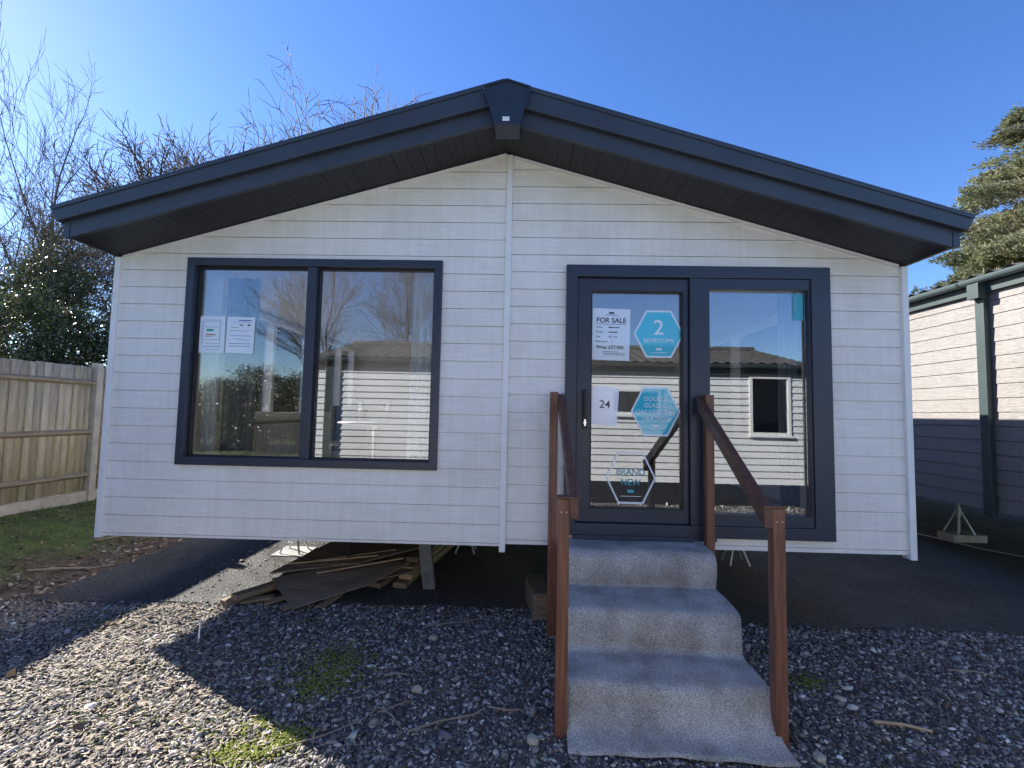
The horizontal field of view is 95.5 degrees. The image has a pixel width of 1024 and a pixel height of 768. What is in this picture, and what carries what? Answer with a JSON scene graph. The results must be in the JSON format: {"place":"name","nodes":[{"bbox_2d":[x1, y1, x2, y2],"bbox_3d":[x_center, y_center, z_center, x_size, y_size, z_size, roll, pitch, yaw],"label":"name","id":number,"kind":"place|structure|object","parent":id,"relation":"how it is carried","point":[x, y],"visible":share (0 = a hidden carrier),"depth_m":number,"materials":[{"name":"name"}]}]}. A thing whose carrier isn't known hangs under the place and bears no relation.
{"place":"outdoors","nodes":[
{"label":"outdoors","id":0,"kind":"place"},
{"bbox_2d":[0,492,141,587],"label":"grass","id":1,"kind":"structure","parent":0,"point":[51,508],"depth_m":5.13,"materials":[{"name":"green plant"}]},
{"bbox_2d":[0,594,1023,767],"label":"gravel","id":2,"kind":"structure","parent":0,"point":[333,743],"depth_m":2.71,"materials":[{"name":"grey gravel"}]},
{"bbox_2d":[240,594,273,603],"bbox_3d":[-2.098,1.771,3.821,0.240,0.020,0.055,-4,5,-11],"label":"offcut","id":3,"kind":"object","parent":2,"relation":"on","point":[255,599],"visible":0.89,"depth_m":3.81,"materials":[{"name":"brown wood"}]},
{"bbox_2d":[272,709,375,750],"bbox_3d":[-0.898,1.704,2.283,0.499,0.021,0.059,4,-5,-38],"label":"twig","id":4,"kind":"object","parent":2,"relation":"on","point":[281,747],"visible":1,"depth_m":2.23,"materials":[{"name":"brown wood"}]},
{"bbox_2d":[317,594,342,608],"bbox_3d":[-1.497,1.784,3.836,0.055,0.020,0.240,8,5,21],"label":"offcut","id":5,"kind":"object","parent":2,"relation":"on","point":[325,603],"visible":0.77,"depth_m":3.80,"materials":[{"name":"brown wood"}]},
{"bbox_2d":[380,706,401,728],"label":"twig","id":6,"kind":"object","parent":2,"relation":"on","point":[389,713],"visible":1,"depth_m":2.40,"materials":[{"name":"brown wood"}]},
{"bbox_2d":[384,672,408,675],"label":"twig","id":7,"kind":"object","parent":2,"relation":"on","point":[393,673],"visible":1,"depth_m":2.79,"materials":[{"name":"brown wood"}]},
{"bbox_2d":[0,599,847,767],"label":"moss","id":8,"kind":"object","parent":2,"relation":"on","point":[245,753],"visible":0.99,"depth_m":2.46,"materials":[{"name":"green plant"}]},
{"bbox_2d":[429,635,437,640],"bbox_3d":[-0.562,1.807,3.304,0.064,0.039,0.053,-7,-18,23],"label":"pebble","id":9,"kind":"object","parent":2,"relation":"on","point":[433,637],"visible":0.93,"depth_m":3.29,"materials":[{"name":"grey stone"}]},
{"bbox_2d":[407,707,484,732],"bbox_3d":[-0.329,1.729,2.390,0.420,0.026,0.023,3,-4,-29],"label":"twig","id":10,"kind":"object","parent":2,"relation":"on","point":[438,721],"visible":1,"depth_m":2.38,"materials":[{"name":"brown wood"}]},
{"bbox_2d":[527,733,537,745],"bbox_3d":[0.100,1.734,2.264,0.058,0.044,0.081,13,-10,0],"label":"pebble","id":11,"kind":"object","parent":2,"relation":"on","point":[532,738],"visible":0.97,"depth_m":2.24,"materials":[{"name":"white stone"}]},
{"bbox_2d":[546,392,800,766],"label":"entrance steps","id":12,"kind":"structure","parent":2,"relation":"on","point":[651,661],"depth_m":2.52,"materials":[{"name":"grey carpet"}]},
{"bbox_2d":[812,750,826,763],"bbox_3d":[1.464,1.778,2.211,0.057,0.045,0.069,12,-6,20],"label":"pebble","id":13,"kind":"object","parent":2,"relation":"on","point":[818,756],"visible":1,"depth_m":2.20,"materials":[{"name":"grey stone"}]},
{"bbox_2d":[834,695,844,701],"bbox_3d":[1.876,1.801,2.660,0.046,0.031,0.056,16,-16,-26],"label":"pebble","id":14,"kind":"object","parent":2,"relation":"on","point":[839,697],"visible":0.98,"depth_m":2.65,"materials":[{"name":"grey stone"}]},
{"bbox_2d":[947,669,1003,677],"bbox_3d":[2.912,1.816,2.922,0.305,0.023,0.014,0,-4,11],"label":"twig","id":15,"kind":"object","parent":2,"relation":"on","point":[973,671],"visible":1,"depth_m":2.92,"materials":[{"name":"brown wood"}]},
{"bbox_2d":[0,488,1023,767],"bbox_3d":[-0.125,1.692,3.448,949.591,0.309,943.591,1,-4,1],"label":"ground","id":16,"kind":"structure","parent":0,"point":[64,560],"depth_m":2.77,"materials":[{"name":"grey gravel"}]},
{"bbox_2d":[0,358,106,516],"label":"close board fence","id":17,"kind":"object","parent":16,"relation":"on","point":[51,418],"visible":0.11,"depth_m":6.06,"materials":[{"name":"wood"}]},
{"bbox_2d":[0,265,108,367],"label":"evergreen shrub","id":18,"kind":"object","parent":16,"relation":"on","point":[52,340],"visible":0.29,"depth_m":11.00,"materials":[{"name":"green plant"}]},
{"bbox_2d":[0,226,112,365],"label":"evergreen shrub","id":19,"kind":"object","parent":16,"relation":"on","point":[33,262],"visible":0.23,"depth_m":13.55,"materials":[{"name":"green plant"}]},
{"bbox_2d":[0,176,112,337],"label":"bare tree","id":20,"kind":"object","parent":16,"relation":"on","point":[92,295],"depth_m":20.97,"materials":[{"name":"brown plant"}]},
{"bbox_2d":[0,170,113,363],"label":"bare tree","id":21,"kind":"object","parent":16,"relation":"on","point":[30,241],"visible":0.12,"depth_m":18.37,"materials":[{"name":"brown plant"}]},
{"bbox_2d":[0,0,139,348],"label":"bare tree","id":22,"kind":"object","parent":16,"relation":"on","point":[51,224],"visible":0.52,"depth_m":14.83,"materials":[{"name":"brown plant"}]},
{"bbox_2d":[27,563,114,571],"bbox_3d":[-4.214,1.760,4.460,0.619,0.072,0.031,4,-5,-38],"label":"twig","id":23,"kind":"object","parent":16,"relation":"on","point":[41,569],"visible":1,"depth_m":4.43,"materials":[{"name":"brown wood"}]},
{"bbox_2d":[52,239,114,366],"bbox_3d":[-16.645,-2.623,21.317,7.813,10.484,7.717,-1,-4,27],"label":"bare tree","id":24,"kind":"object","parent":16,"relation":"on","point":[102,300],"visible":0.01,"depth_m":19.54,"materials":[{"name":"brown plant"}]},
{"bbox_2d":[66,303,111,368],"bbox_3d":[-9.706,-0.184,12.270,4.058,4.599,3.779,0,-4,24],"label":"evergreen shrub","id":25,"kind":"object","parent":16,"relation":"on","point":[103,347],"visible":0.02,"depth_m":11.36,"materials":[{"name":"green plant"}]},
{"bbox_2d":[94,536,119,540],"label":"twig","id":26,"kind":"object","parent":16,"relation":"on","point":[106,538],"visible":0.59,"depth_m":5.26,"materials":[{"name":"brown wood"}]},
{"bbox_2d":[25,108,269,291],"bbox_3d":[-12.540,-4.603,19.407,10.718,14.561,10.852,5,-5,-43],"label":"bare tree","id":27,"kind":"object","parent":16,"relation":"on","point":[149,172],"visible":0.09,"depth_m":18.63,"materials":[{"name":"brown plant"}]},
{"bbox_2d":[0,505,295,767],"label":"leaf litter","id":28,"kind":"object","parent":16,"relation":"on","point":[78,726],"visible":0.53,"depth_m":3.59,"materials":[{"name":"brown plant"}]},
{"bbox_2d":[197,621,200,641],"bbox_3d":[-2.143,1.695,3.186,0.012,0.145,0.006,-1,-21,-19],"label":"white peg","id":29,"kind":"object","parent":16,"relation":"on","point":[199,631],"visible":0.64,"depth_m":3.18,"materials":[{"name":"white plastic"}]},
{"bbox_2d":[264,595,285,605],"bbox_3d":[-1.917,1.776,3.847,0.240,0.020,0.055,-4,8,-34],"label":"offcut","id":30,"kind":"object","parent":16,"relation":"on","point":[274,600],"visible":0.56,"depth_m":3.81,"materials":[{"name":"brown wood"}]},
{"bbox_2d":[280,604,290,610],"bbox_3d":[-1.739,1.774,3.762,0.055,0.020,0.240,9,8,43],"label":"offcut","id":31,"kind":"object","parent":16,"relation":"on","point":[285,607],"visible":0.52,"depth_m":3.69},
{"bbox_2d":[201,84,392,157],"bbox_3d":[-8.480,-6.302,26.207,14.324,19.221,14.147,3,-4,-23],"label":"bare tree","id":32,"kind":"object","parent":16,"relation":"on","point":[307,125],"depth_m":22.40,"materials":[{"name":"brown plant"}]},
{"bbox_2d":[169,39,433,171],"bbox_3d":[-6.895,-5.795,24.523,16.090,17.695,17.944,0,-4,22],"label":"bare tree","id":33,"kind":"object","parent":16,"relation":"on","point":[308,130],"visible":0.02,"depth_m":19.82,"materials":[{"name":"brown plant"}]},
{"bbox_2d":[289,613,343,624],"bbox_3d":[-1.486,1.783,3.543,0.395,0.020,0.015,4,-4,-34],"label":"twig","id":34,"kind":"object","parent":16,"relation":"on","point":[314,617],"visible":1,"depth_m":3.53,"materials":[{"name":"brown wood"}]},
{"bbox_2d":[378,701,415,712],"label":"twig","id":35,"kind":"object","parent":16,"relation":"on","point":[395,705],"visible":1,"depth_m":2.49,"materials":[{"name":"brown wood"}]},
{"bbox_2d":[411,685,422,692],"bbox_3d":[-0.546,1.757,2.672,0.069,0.038,0.046,8,7,-12],"label":"pebble","id":36,"kind":"object","parent":16,"relation":"on","point":[416,688],"visible":1,"depth_m":2.66,"materials":[{"name":"stone"}]},
{"bbox_2d":[425,615,489,626],"bbox_3d":[-0.406,1.811,3.546,0.504,0.022,0.032,2,-4,-19],"label":"twig","id":37,"kind":"object","parent":16,"relation":"on","point":[455,622],"visible":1,"depth_m":3.52,"materials":[{"name":"brown wood"}]},
{"bbox_2d":[71,602,853,629],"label":"loose chips","id":38,"kind":"object","parent":16,"relation":"on","point":[391,608],"visible":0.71,"depth_m":3.76,"materials":[{"name":"stone"}]},
{"bbox_2d":[488,705,521,710],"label":"twig","id":39,"kind":"object","parent":16,"relation":"on","point":[493,707],"visible":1,"depth_m":2.48,"materials":[{"name":"brown wood"}]},
{"bbox_2d":[873,719,932,732],"bbox_3d":[2.023,1.768,2.407,0.258,0.026,0.020,0,-4,15],"label":"twig","id":40,"kind":"object","parent":16,"relation":"on","point":[875,721],"visible":1,"depth_m":2.40,"materials":[{"name":"brown wood"}]},
{"bbox_2d":[909,103,1023,294],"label":"cypress tree","id":41,"kind":"object","parent":16,"relation":"on","point":[996,240],"visible":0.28,"depth_m":18.02,"materials":[{"name":"green plant"}]},
{"bbox_2d":[0,0,1023,367],"label":"sky","id":42,"kind":"structure","parent":0,"point":[894,95],"materials":[{"name":"blue"}]},
{"bbox_2d":[31,495,1023,635],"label":"pavement","id":43,"kind":"structure","parent":0,"point":[942,585],"depth_m":4.49,"materials":[{"name":"grey asphalt"}]},
{"bbox_2d":[143,541,328,609],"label":"loose chips","id":44,"kind":"object","parent":43,"relation":"on","point":[263,552],"visible":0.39,"depth_m":4.23,"materials":[{"name":"gravel"}]},
{"bbox_2d":[220,588,277,606],"bbox_3d":[-2.026,1.807,4.288,0.090,0.044,1.250,-1,-4,28],"label":"timber plank","id":45,"kind":"object","parent":43,"relation":"on","point":[226,601],"visible":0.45,"depth_m":3.76,"materials":[{"name":"brown wood"}]},
{"bbox_2d":[231,568,320,600],"bbox_3d":[-1.936,1.766,4.269,0.090,0.044,1.200,-1,-4,31],"label":"timber plank","id":46,"kind":"object","parent":45,"relation":"on","point":[251,591],"visible":0.46,"depth_m":3.87,"materials":[{"name":"brown wood"}]},
{"bbox_2d":[272,561,408,608],"bbox_3d":[-1.489,1.726,4.142,1.094,0.155,0.540,4,-5,-35],"label":"plywood sheet","id":47,"kind":"object","parent":46,"relation":"on","point":[300,589],"visible":0.88,"depth_m":4.03,"materials":[{"name":"brown wood"}]},
{"bbox_2d":[269,542,418,573],"bbox_3d":[-1.601,1.654,4.598,1.406,0.117,0.703,3,-4,-27],"label":"plywood sheet","id":48,"kind":"object","parent":47,"relation":"on","point":[331,549],"visible":0.59,"depth_m":4.53,"materials":[{"name":"brown wood"}]},
{"bbox_2d":[292,562,361,565],"bbox_3d":[-1.694,1.654,4.260,0.623,0.013,0.022,-1,-3,-4],"label":"lath","id":49,"kind":"object","parent":48,"relation":"on","point":[332,563],"visible":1,"depth_m":4.26,"materials":[{"name":"brown wood"}]},
{"bbox_2d":[287,554,377,563],"bbox_3d":[-1.671,1.643,4.356,0.804,0.013,0.022,-1,-3,-12],"label":"lath","id":50,"kind":"object","parent":48,"relation":"on","point":[333,559],"visible":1,"depth_m":4.36,"materials":[{"name":"brown wood"}]},
{"bbox_2d":[312,548,395,561],"bbox_3d":[-1.499,1.632,4.437,0.763,0.012,0.023,-1,-3,-22],"label":"lath","id":51,"kind":"object","parent":48,"relation":"on","point":[353,555],"visible":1,"depth_m":4.43,"materials":[{"name":"brown wood"}]},
{"bbox_2d":[347,542,349,558],"bbox_3d":[-1.606,1.616,4.566,0.022,0.014,0.593,3,-2,-20],"label":"lath","id":52,"kind":"object","parent":51,"relation":"on","point":[348,546],"visible":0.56,"depth_m":4.52,"materials":[{"name":"brown wood"}]},
{"bbox_2d":[317,557,403,573],"bbox_3d":[-1.374,1.655,4.242,0.757,0.013,0.023,-3,-2,-21],"label":"lath","id":53,"kind":"object","parent":47,"relation":"on","point":[360,565],"visible":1,"depth_m":4.23,"materials":[{"name":"brown wood"}]},
{"bbox_2d":[270,546,316,556],"bbox_3d":[-2.435,1.873,5.201,0.360,0.011,0.350,1,-4,1],"label":"base board","id":54,"kind":"object","parent":43,"relation":"on","point":[287,551],"visible":0.86,"depth_m":5.17,"materials":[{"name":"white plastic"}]},
{"bbox_2d":[279,540,308,553],"bbox_3d":[-2.429,1.596,5.214,0.233,0.544,0.233,1,-4,1],"label":"axle stand","id":55,"kind":"object","parent":54,"relation":"on","point":[298,547],"visible":0.23,"depth_m":5.12,"materials":[{"name":"metal"}]},
{"bbox_2d":[49,78,975,560],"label":"lodge","id":56,"kind":"structure","parent":55,"relation":"on","point":[529,228],"depth_m":3.55,"materials":[{"name":"white wood"}]},
{"bbox_2d":[198,275,223,453],"bbox_3d":[-2.481,0.063,3.811,0.130,1.940,0.039,1,-4,1],"label":"curtain","id":57,"kind":"object","parent":56,"relation":"hanging from","point":[210,381],"visible":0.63,"depth_m":3.81,"materials":[{"name":"white fabric"}]},
{"bbox_2d":[198,316,225,352],"bbox_3d":[-2.369,-0.391,3.671,0.202,0.291,0.003,1,-4,1],"label":"document page","id":58,"kind":"object","parent":56,"relation":"attached to","point":[212,335],"visible":1,"depth_m":3.67,"materials":[{"name":"white paper"}]},
{"bbox_2d":[219,277,260,454],"bbox_3d":[-2.284,0.071,3.876,0.280,1.940,0.068,1,-4,1],"label":"curtain","id":59,"kind":"object","parent":56,"relation":"hanging from","point":[238,404],"visible":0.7,"depth_m":3.88,"materials":[{"name":"fabric"}]},
{"bbox_2d":[225,317,254,353],"bbox_3d":[-2.143,-0.385,3.665,0.222,0.288,0.003,2,-4,1],"label":"document page","id":60,"kind":"object","parent":56,"relation":"attached to","point":[240,335],"visible":1,"depth_m":3.67,"materials":[{"name":"white paper"}]},
{"bbox_2d":[216,299,304,420],"bbox_3d":[-2.953,-0.187,5.718,0.240,1.255,2.030,1,-4,1],"label":"window","id":61,"kind":"structure","parent":56,"relation":"in","point":[280,343],"depth_m":5.91,"materials":[{"name":"clear glass"}]},
{"bbox_2d":[252,423,299,455],"bbox_3d":[-2.918,0.775,5.830,0.080,0.560,1.600,1,-4,1],"label":"radiator","id":62,"kind":"object","parent":56,"relation":"attached to","point":[277,439],"visible":0.43,"depth_m":5.71,"materials":[{"name":"grey metal"}]},
{"bbox_2d":[174,257,442,470],"bbox_3d":[-1.557,-0.151,3.667,2.014,1.646,0.190,1,-4,1],"label":"window","id":63,"kind":"structure","parent":56,"relation":"in","point":[184,455],"depth_m":3.60,"materials":[{"name":"black"}]},
{"bbox_2d":[315,336,324,456],"bbox_3d":[-2.872,0.230,6.847,0.052,1.900,0.340,1,-4,1],"label":"side curtain","id":64,"kind":"object","parent":56,"relation":"hanging from","point":[319,396],"visible":0.48,"depth_m":6.90,"materials":[{"name":"white fabric"}]},
{"bbox_2d":[321,338,355,418],"bbox_3d":[-2.902,-0.052,7.813,0.240,1.255,1.330,1,-4,1],"label":"window","id":65,"kind":"structure","parent":56,"relation":"in","point":[339,359],"depth_m":7.78,"materials":[{"name":"clear glass"}]},
{"bbox_2d":[328,405,368,457],"bbox_3d":[-1.786,0.698,5.111,0.440,0.921,0.450,3,-4,-23],"label":"dining chair","id":66,"kind":"object","parent":56,"relation":"on","point":[339,432],"visible":0.68,"depth_m":5.27,"materials":[{"name":"grey fabric"}]},
{"bbox_2d":[337,421,407,457],"bbox_3d":[-1.397,0.758,4.642,0.690,0.755,0.690,1,-4,1],"label":"dining table","id":67,"kind":"object","parent":56,"relation":"on","point":[373,426],"visible":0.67,"depth_m":4.62,"materials":[{"name":"white plastic"}]},
{"bbox_2d":[356,399,363,421],"bbox_3d":[-1.490,0.259,4.556,0.080,0.225,0.080,1,-4,1],"label":"wine glass","id":68,"kind":"object","parent":67,"relation":"on","point":[358,408],"visible":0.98,"depth_m":4.55,"materials":[{"name":"clear glass"}]},
{"bbox_2d":[384,400,391,421],"bbox_3d":[-1.238,0.269,4.629,0.080,0.225,0.080,1,-4,1],"label":"wine glass","id":69,"kind":"object","parent":67,"relation":"on","point":[386,410],"visible":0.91,"depth_m":4.62,"materials":[{"name":"clear glass"}]},
{"bbox_2d":[406,275,433,458],"bbox_3d":[-0.713,0.093,3.706,0.250,1.940,0.049,1,-4,1],"label":"curtain","id":70,"kind":"object","parent":56,"relation":"hanging from","point":[419,412],"visible":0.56,"depth_m":3.72,"materials":[{"name":"white fabric"}]},
{"bbox_2d":[591,386,618,425],"bbox_3d":[0.711,0.169,3.564,0.203,0.295,0.003,5,-4,2],"label":"number sheet","id":71,"kind":"object","parent":56,"relation":"attached to","point":[604,407],"visible":1,"depth_m":3.56,"materials":[{"name":"white paper"}]},
{"bbox_2d":[592,308,629,360],"bbox_3d":[0.766,-0.384,3.598,0.290,0.402,0.003,2,-4,2],"label":"sale notice","id":72,"kind":"object","parent":56,"relation":"attached to","point":[610,334],"visible":1,"depth_m":3.60,"materials":[{"name":"white paper"}]},
{"bbox_2d":[606,452,655,503],"bbox_3d":[0.900,0.712,3.524,0.380,0.388,0.003,1,-4,1],"label":"hexagon sticker","id":73,"kind":"object","parent":56,"relation":"attached to","point":[630,491],"visible":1,"depth_m":3.52,"materials":[{"name":"white plastic"}]},
{"bbox_2d":[631,386,679,435],"bbox_3d":[1.097,0.208,3.552,0.376,0.378,0.003,1,-4,1],"label":"hexagon sticker","id":74,"kind":"object","parent":56,"relation":"attached to","point":[655,411],"visible":1,"depth_m":3.55,"materials":[{"name":"teal plastic"}]},
{"bbox_2d":[633,310,679,357],"bbox_3d":[1.133,-0.386,3.589,0.388,0.368,0.003,1,-4,1],"label":"hexagon sticker","id":75,"kind":"object","parent":56,"relation":"attached to","point":[656,333],"visible":1,"depth_m":3.59,"materials":[{"name":"teal plastic"}]},
{"bbox_2d":[563,264,835,542],"bbox_3d":[1.396,0.131,3.519,1.990,2.066,0.146,1,-4,1],"label":"patio door","id":76,"kind":"structure","parent":56,"relation":"in","point":[685,523],"depth_m":3.50,"materials":[{"name":"black plastic"}]},
{"bbox_2d":[710,316,804,449],"bbox_3d":[2.895,0.032,6.088,0.240,1.405,3.280,1,-4,1],"label":"window","id":77,"kind":"structure","parent":56,"relation":"in","point":[743,362],"depth_m":5.69,"materials":[{"name":"clear glass"}]},
{"bbox_2d":[777,293,800,514],"bbox_3d":[2.196,0.192,3.689,0.150,1.860,0.049,1,-4,1],"label":"curtain","id":78,"kind":"object","parent":56,"relation":"hanging from","point":[789,478],"visible":0.93,"depth_m":3.69,"materials":[{"name":"fabric"}]},
{"bbox_2d":[793,294,802,319],"bbox_3d":[2.195,-0.590,3.568,0.075,0.205,0.002,1,-4,1],"label":"glazing sticker","id":79,"kind":"object","parent":56,"relation":"attached to","point":[797,306],"visible":1,"depth_m":3.57,"materials":[{"name":"teal plastic"}]},
{"bbox_2d":[368,576,398,587],"bbox_3d":[-1.021,1.868,4.912,0.125,0.044,1.500,0,-4,17],"label":"timber plank","id":80,"kind":"object","parent":43,"relation":"on","point":[380,583],"visible":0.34,"depth_m":4.23,"materials":[{"name":"brown wood"}]},
{"bbox_3d":[-1.196,1.804,4.669,0.090,0.044,1.100,-1,-4,29],"label":"timber plank","id":81,"kind":"object","parent":80,"relation":"on","visible":0},
{"bbox_2d":[372,549,419,579],"bbox_3d":[-1.226,1.738,4.670,0.894,0.100,1.141,-1,-4,26],"label":"plywood sheet","id":82,"kind":"object","parent":81,"relation":"on","point":[400,571],"visible":0.23,"depth_m":4.53,"materials":[{"name":"brown wood"}]},
{"bbox_2d":[393,545,454,588],"bbox_3d":[-0.848,1.881,5.057,0.125,0.044,1.750,0,-4,11],"label":"timber plank","id":83,"kind":"object","parent":43,"relation":"on","point":[402,583],"visible":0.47,"depth_m":4.27,"materials":[{"name":"brown wood"}]},
{"bbox_2d":[399,545,453,579],"bbox_3d":[-0.805,1.837,5.119,0.125,0.044,1.700,0,-4,12],"label":"timber plank","id":84,"kind":"object","parent":83,"relation":"on","point":[410,576],"visible":0.41,"depth_m":4.46,"materials":[{"name":"brown wood"}]},
{"bbox_2d":[402,545,445,571],"bbox_3d":[-0.813,1.793,5.182,0.125,0.044,1.700,0,-4,11],"label":"timber plank","id":85,"kind":"object","parent":84,"relation":"on","point":[412,565],"visible":0.27,"depth_m":4.46,"materials":[{"name":"brown wood"}]},
{"bbox_2d":[406,544,441,562],"bbox_3d":[-0.780,1.751,5.264,0.125,0.044,1.600,0,-4,13],"label":"timber plank","id":86,"kind":"object","parent":85,"relation":"on","point":[414,556],"visible":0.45,"depth_m":4.52,"materials":[{"name":"brown wood"}]},
{"bbox_2d":[419,544,436,588],"bbox_3d":[-0.763,1.580,4.233,0.398,0.542,0.062,1,-4,1],"label":"support leg","id":87,"kind":"object","parent":43,"relation":"on","point":[427,565],"visible":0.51,"depth_m":4.20,"materials":[{"name":"metal"}]},
{"bbox_2d":[455,545,476,553],"bbox_3d":[-0.525,1.657,5.364,0.233,0.544,0.233,1,-4,1],"label":"axle stand","id":88,"kind":"object","parent":43,"relation":"on","point":[457,547],"visible":0.21,"depth_m":5.25,"materials":[{"name":"metal"}]},
{"bbox_2d":[525,575,546,620],"bbox_3d":[0.211,1.745,3.821,0.145,0.200,0.440,2,-4,-7],"label":"timber block","id":89,"kind":"object","parent":43,"relation":"on","point":[536,592],"depth_m":3.67,"materials":[{"name":"brown wood"}]},
{"bbox_2d":[721,550,750,566],"bbox_3d":[2.469,1.704,5.138,0.233,0.544,0.233,1,-4,1],"label":"axle stand","id":90,"kind":"object","parent":43,"relation":"on","point":[731,556],"visible":0.27,"depth_m":5.05,"materials":[{"name":"metal"}]},
{"bbox_2d":[937,530,987,542],"bbox_3d":[6.124,2.078,6.329,0.440,0.099,0.260,1,-4,1],"label":"timber block","id":91,"kind":"object","parent":43,"relation":"on","point":[965,536],"depth_m":6.21,"materials":[{"name":"wood"}]},
{"bbox_2d":[944,504,975,534],"bbox_3d":[6.101,1.756,6.350,0.233,0.544,0.233,1,-4,1],"label":"axle stand","id":92,"kind":"object","parent":91,"relation":"on","point":[958,512],"visible":0.84,"depth_m":6.32,"materials":[{"name":"metal"}]},
{"bbox_2d":[909,262,1023,516],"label":"neighbouring lodge","id":93,"kind":"structure","parent":92,"relation":"on","point":[967,353],"depth_m":5.19,"materials":[{"name":"white wood"}]},
{"bbox_2d":[917,533,1023,556],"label":"cable","id":94,"kind":"object","parent":43,"relation":"on","point":[971,546],"visible":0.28,"depth_m":5.96,"materials":[{"name":"metal"}]}
]}

